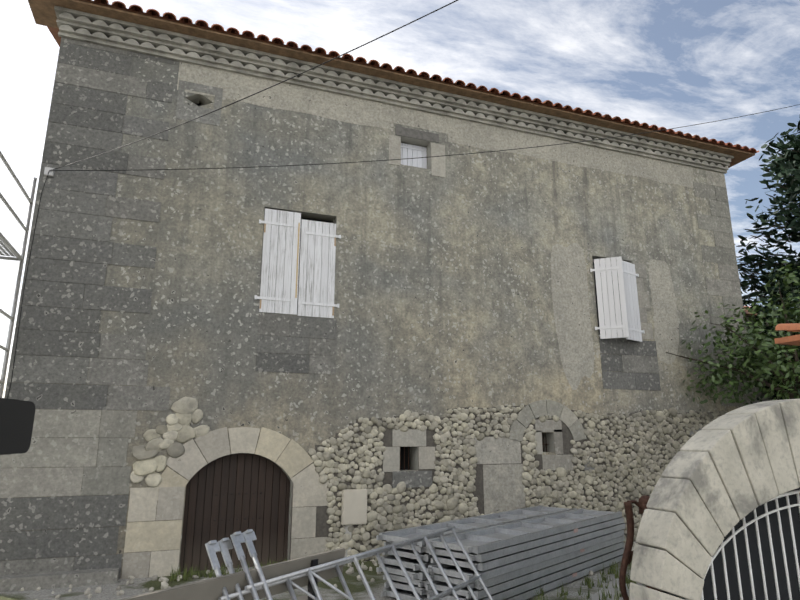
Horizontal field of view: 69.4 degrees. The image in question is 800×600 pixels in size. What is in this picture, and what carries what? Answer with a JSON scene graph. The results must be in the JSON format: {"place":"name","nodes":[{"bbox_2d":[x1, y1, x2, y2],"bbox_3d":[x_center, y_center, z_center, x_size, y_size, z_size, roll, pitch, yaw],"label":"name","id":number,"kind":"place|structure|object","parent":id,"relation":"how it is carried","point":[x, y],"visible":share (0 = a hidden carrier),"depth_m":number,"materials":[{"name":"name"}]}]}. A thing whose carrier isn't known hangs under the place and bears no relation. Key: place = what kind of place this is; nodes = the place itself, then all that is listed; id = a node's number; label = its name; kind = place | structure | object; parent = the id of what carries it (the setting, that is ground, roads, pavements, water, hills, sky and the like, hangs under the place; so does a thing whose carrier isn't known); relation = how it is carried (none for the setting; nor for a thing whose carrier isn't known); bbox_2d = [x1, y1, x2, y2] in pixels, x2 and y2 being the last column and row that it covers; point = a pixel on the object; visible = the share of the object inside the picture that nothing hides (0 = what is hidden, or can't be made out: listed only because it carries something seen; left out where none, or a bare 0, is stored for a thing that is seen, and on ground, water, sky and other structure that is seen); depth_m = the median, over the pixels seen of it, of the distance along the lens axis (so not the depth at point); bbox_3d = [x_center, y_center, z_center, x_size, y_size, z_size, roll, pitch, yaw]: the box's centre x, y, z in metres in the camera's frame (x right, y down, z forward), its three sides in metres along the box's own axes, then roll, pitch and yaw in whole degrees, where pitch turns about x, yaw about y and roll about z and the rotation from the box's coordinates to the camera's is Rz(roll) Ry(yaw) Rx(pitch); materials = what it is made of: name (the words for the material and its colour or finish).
{"place":"outdoors","nodes":[
{"label":"outdoors","id":0,"kind":"place"},
{"bbox_2d":[0,398,34,453],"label":"mirror","id":1,"kind":"object","parent":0,"point":[16,422],"visible":1,"depth_m":2.10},
{"bbox_2d":[119,548,344,599],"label":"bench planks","id":2,"kind":"object","parent":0,"point":[209,589],"visible":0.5,"depth_m":3.72,"materials":[{"name":"grey wood"}]},
{"bbox_2d":[0,541,639,599],"bbox_3d":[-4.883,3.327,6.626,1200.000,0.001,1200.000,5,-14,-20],"label":"ground","id":3,"kind":"structure","parent":0,"point":[357,589],"depth_m":6.66,"materials":[{"name":"grey gravel"}]},
{"bbox_2d":[0,151,36,397],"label":"scaffold tubes","id":4,"kind":"object","parent":3,"relation":"on","point":[30,199],"visible":1,"depth_m":9.22},
{"bbox_2d":[0,241,15,256],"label":"perforated scaffold decks","id":5,"kind":"object","parent":4,"relation":"on","point":[2,251],"depth_m":9.18,"materials":[{"name":"silver metal"}]},
{"bbox_2d":[0,238,19,259],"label":"scaffold deck edges","id":6,"kind":"object","parent":4,"relation":"attached to","point":[9,249],"visible":0.29,"depth_m":8.90,"materials":[{"name":"grey metal"}]},
{"bbox_2d":[308,559,318,599],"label":"bench steel frame","id":7,"kind":"object","parent":3,"relation":"on","point":[314,562],"visible":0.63,"depth_m":4.17,"materials":[{"name":"black metal"}]},
{"bbox_2d":[20,542,637,599],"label":"loose stones","id":8,"kind":"object","parent":3,"relation":"on","point":[165,580],"visible":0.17,"depth_m":6.92,"materials":[{"name":"grey stone"}]},
{"bbox_2d":[205,526,492,599],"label":"scaffold guard frames","id":9,"kind":"structure","parent":3,"relation":"on","point":[225,545],"depth_m":4.17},
{"bbox_2d":[169,542,645,599],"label":"grass tufts","id":10,"kind":"object","parent":3,"relation":"on","point":[587,580],"visible":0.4,"depth_m":6.97,"materials":[{"name":"green plant"}]},
{"bbox_2d":[376,505,624,599],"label":"stacked planks","id":11,"kind":"object","parent":3,"relation":"on","point":[521,554],"visible":0.88,"depth_m":6.50,"materials":[{"name":"grey wood"}]},
{"bbox_2d":[572,528,584,576],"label":"deck stack labels","id":12,"kind":"object","parent":11,"relation":"attached to","point":[581,550],"visible":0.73,"depth_m":7.21,"materials":[{"name":"grey paper"}]},
{"bbox_2d":[588,576,645,599],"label":"paving slab","id":13,"kind":"structure","parent":3,"relation":"on","point":[610,588],"depth_m":6.56,"materials":[{"name":"grey stone"}]},
{"bbox_2d":[619,495,662,599],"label":"vine trunk","id":14,"kind":"object","parent":13,"relation":"on","point":[641,503],"visible":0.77,"depth_m":5.46,"materials":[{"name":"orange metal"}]},
{"bbox_2d":[629,399,799,599],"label":"stone arch","id":15,"kind":"structure","parent":3,"relation":"on","point":[721,477],"depth_m":4.40,"materials":[{"name":"beige stone"}]},
{"bbox_2d":[663,487,799,599],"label":"gate opening","id":16,"kind":"object","parent":15,"relation":"attached to","point":[744,568],"depth_m":4.74,"materials":[{"name":"black"}]},
{"bbox_2d":[685,490,799,599],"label":"metal gate","id":17,"kind":"structure","parent":15,"relation":"attached to","point":[745,525],"depth_m":4.60,"materials":[{"name":"metal"}]},
{"bbox_2d":[666,259,799,404],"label":"bush","id":18,"kind":"object","parent":3,"relation":"on","point":[767,344],"depth_m":10.43,"materials":[{"name":"green plant"}]},
{"bbox_2d":[734,117,799,399],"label":"conifer tree","id":19,"kind":"object","parent":3,"relation":"on","point":[779,167],"depth_m":13.53,"materials":[{"name":"green plant"}]},
{"bbox_3d":[-0.114,1.001,12.832,12.750,8.020,6.998,5,-14,-20],"label":"building","id":20,"kind":"object","parent":3,"relation":"on","visible":0},
{"bbox_2d":[344,525,351,557],"bbox_3d":[-0.740,3.437,8.155,0.100,0.500,0.030,5,-14,-20],"label":"meter conduit","id":21,"kind":"object","parent":20,"relation":"attached to","point":[347,532],"visible":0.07,"depth_m":8.17,"materials":[{"name":"grey plastic"}]},
{"bbox_2d":[341,489,366,524],"bbox_3d":[-0.654,2.963,8.283,0.370,0.480,0.105,5,-14,-20],"label":"building meter box","id":22,"kind":"object","parent":20,"relation":"attached to","point":[354,506],"visible":0.98,"depth_m":8.24,"materials":[{"name":"beige plastic"}]},
{"bbox_2d":[7,0,799,398],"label":"overhead cables","id":23,"kind":"object","parent":20,"relation":"attached to","point":[277,166],"visible":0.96,"depth_m":7.66,"materials":[{"name":"black plastic"}]},
{"bbox_2d":[130,397,727,561],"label":"rubble stones","id":24,"kind":"object","parent":20,"relation":"attached to","point":[178,427],"visible":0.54,"depth_m":8.99,"materials":[{"name":"beige stone"}]},
{"bbox_2d":[289,405,719,560],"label":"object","id":25,"kind":"object","parent":20,"relation":"attached to","point":[322,525],"visible":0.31,"depth_m":8.98,"materials":[{"name":"grey stone"}]},
{"bbox_2d":[593,259,617,336],"bbox_3d":[3.968,-0.007,11.010,0.920,1.530,0.050,5,-14,-20],"label":"building window frame","id":26,"kind":"object","parent":20,"relation":"attached to","point":[607,290],"visible":0.1,"depth_m":11.03,"materials":[{"name":"grey wood"}]},
{"bbox_2d":[593,263,621,334],"bbox_3d":[3.956,0.001,11.042,0.920,1.530,0.040,5,-14,-20],"label":"building window glass","id":27,"kind":"object","parent":26,"relation":"in","point":[602,297],"depth_m":10.97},
{"bbox_2d":[3,34,741,578],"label":"building wall","id":28,"kind":"structure","parent":0,"point":[443,292],"depth_m":9.28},
{"bbox_2d":[44,167,54,176],"bbox_3d":[-4.766,-1.740,7.859,0.110,0.110,0.050,5,-14,-20],"label":"building junction box","id":29,"kind":"object","parent":28,"relation":"attached to","point":[46,171],"visible":0.93,"depth_m":7.84,"materials":[{"name":"white plastic"}]},
{"bbox_2d":[179,453,289,571],"bbox_3d":[-2.228,2.893,7.946,1.492,1.660,0.039,5,-14,-20],"label":"wooden door","id":30,"kind":"structure","parent":28,"relation":"in","point":[275,491],"depth_m":7.95,"materials":[{"name":"brown wood"}]},
{"bbox_2d":[157,427,323,499],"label":"door arch stones","id":31,"kind":"object","parent":28,"relation":"attached to","point":[294,458],"visible":0.79,"depth_m":8.00,"materials":[{"name":"beige stone"}]},
{"bbox_2d":[0,37,756,591],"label":"ashlar blocks","id":32,"kind":"structure","parent":28,"relation":"attached to","point":[62,507],"depth_m":7.77,"materials":[{"name":"grey stone"}]},
{"bbox_2d":[28,0,754,167],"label":"roof eave","id":33,"kind":"object","parent":28,"relation":"attached to","point":[43,13],"visible":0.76,"depth_m":9.47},
{"bbox_2d":[47,0,758,153],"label":"roof tiles","id":34,"kind":"object","parent":33,"relation":"on","point":[169,16],"visible":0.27,"depth_m":9.72,"materials":[{"name":"brown ceramic"}]},
{"bbox_2d":[54,6,733,173],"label":"cornice","id":35,"kind":"structure","parent":28,"relation":"attached to","point":[113,33],"depth_m":9.74,"materials":[{"name":"grey stone"}]},
{"bbox_2d":[395,126,438,142],"bbox_3d":[0.251,-2.853,10.216,0.810,0.165,0.312,5,-14,-20],"label":"window lintel","id":36,"kind":"structure","parent":28,"relation":"in","point":[416,134],"depth_m":10.07,"materials":[{"name":"grey stone"}]},
{"bbox_2d":[177,61,693,187],"bbox_3d":[1.428,-2.999,10.536,10.250,0.512,0.001,5,-14,-20],"label":"plaster band","id":37,"kind":"object","parent":28,"relation":"attached to","point":[316,102],"visible":1,"depth_m":10.19,"materials":[{"name":"beige paint"}]},
{"bbox_2d":[254,143,644,341],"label":"window shutters","id":38,"kind":"object","parent":28,"relation":"attached to","point":[314,270],"visible":0.83,"depth_m":8.91,"materials":[{"name":"white wood"}]},
{"bbox_2d":[400,433,546,469],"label":"building window bars","id":39,"kind":"object","parent":28,"relation":"in","point":[408,454],"visible":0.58,"depth_m":8.94,"materials":[{"name":"black metal"}]},
{"bbox_2d":[508,400,586,440],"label":"niche arch stones","id":40,"kind":"object","parent":28,"relation":"in","point":[568,418],"visible":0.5,"depth_m":9.75,"materials":[{"name":"grey stone"}]},
{"bbox_2d":[551,242,678,389],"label":"plaster patches","id":41,"kind":"object","parent":28,"relation":"attached to","point":[570,298],"visible":1,"depth_m":10.54,"materials":[{"name":"grey paint"}]},
{"bbox_2d":[0,0,799,397],"label":"sky","id":42,"kind":"structure","parent":0,"point":[669,64],"materials":[{"name":"blue"}]},
{"bbox_2d":[584,426,702,470],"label":"stones","id":43,"kind":"object","parent":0,"point":[593,468],"visible":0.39,"depth_m":9.82,"materials":[{"name":"grey stone"}]},
{"bbox_2d":[745,315,794,402],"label":"neighbour house walls","id":44,"kind":"structure","parent":0,"point":[762,395],"depth_m":13.68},
{"bbox_2d":[744,306,757,315],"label":"neighbour house roof","id":45,"kind":"structure","parent":44,"relation":"on","point":[748,313],"depth_m":15.63,"materials":[{"name":"tile"}]},
{"bbox_2d":[774,323,799,345],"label":"roof tiles","id":46,"kind":"object","parent":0,"point":[793,339],"visible":1,"depth_m":5.33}
]}

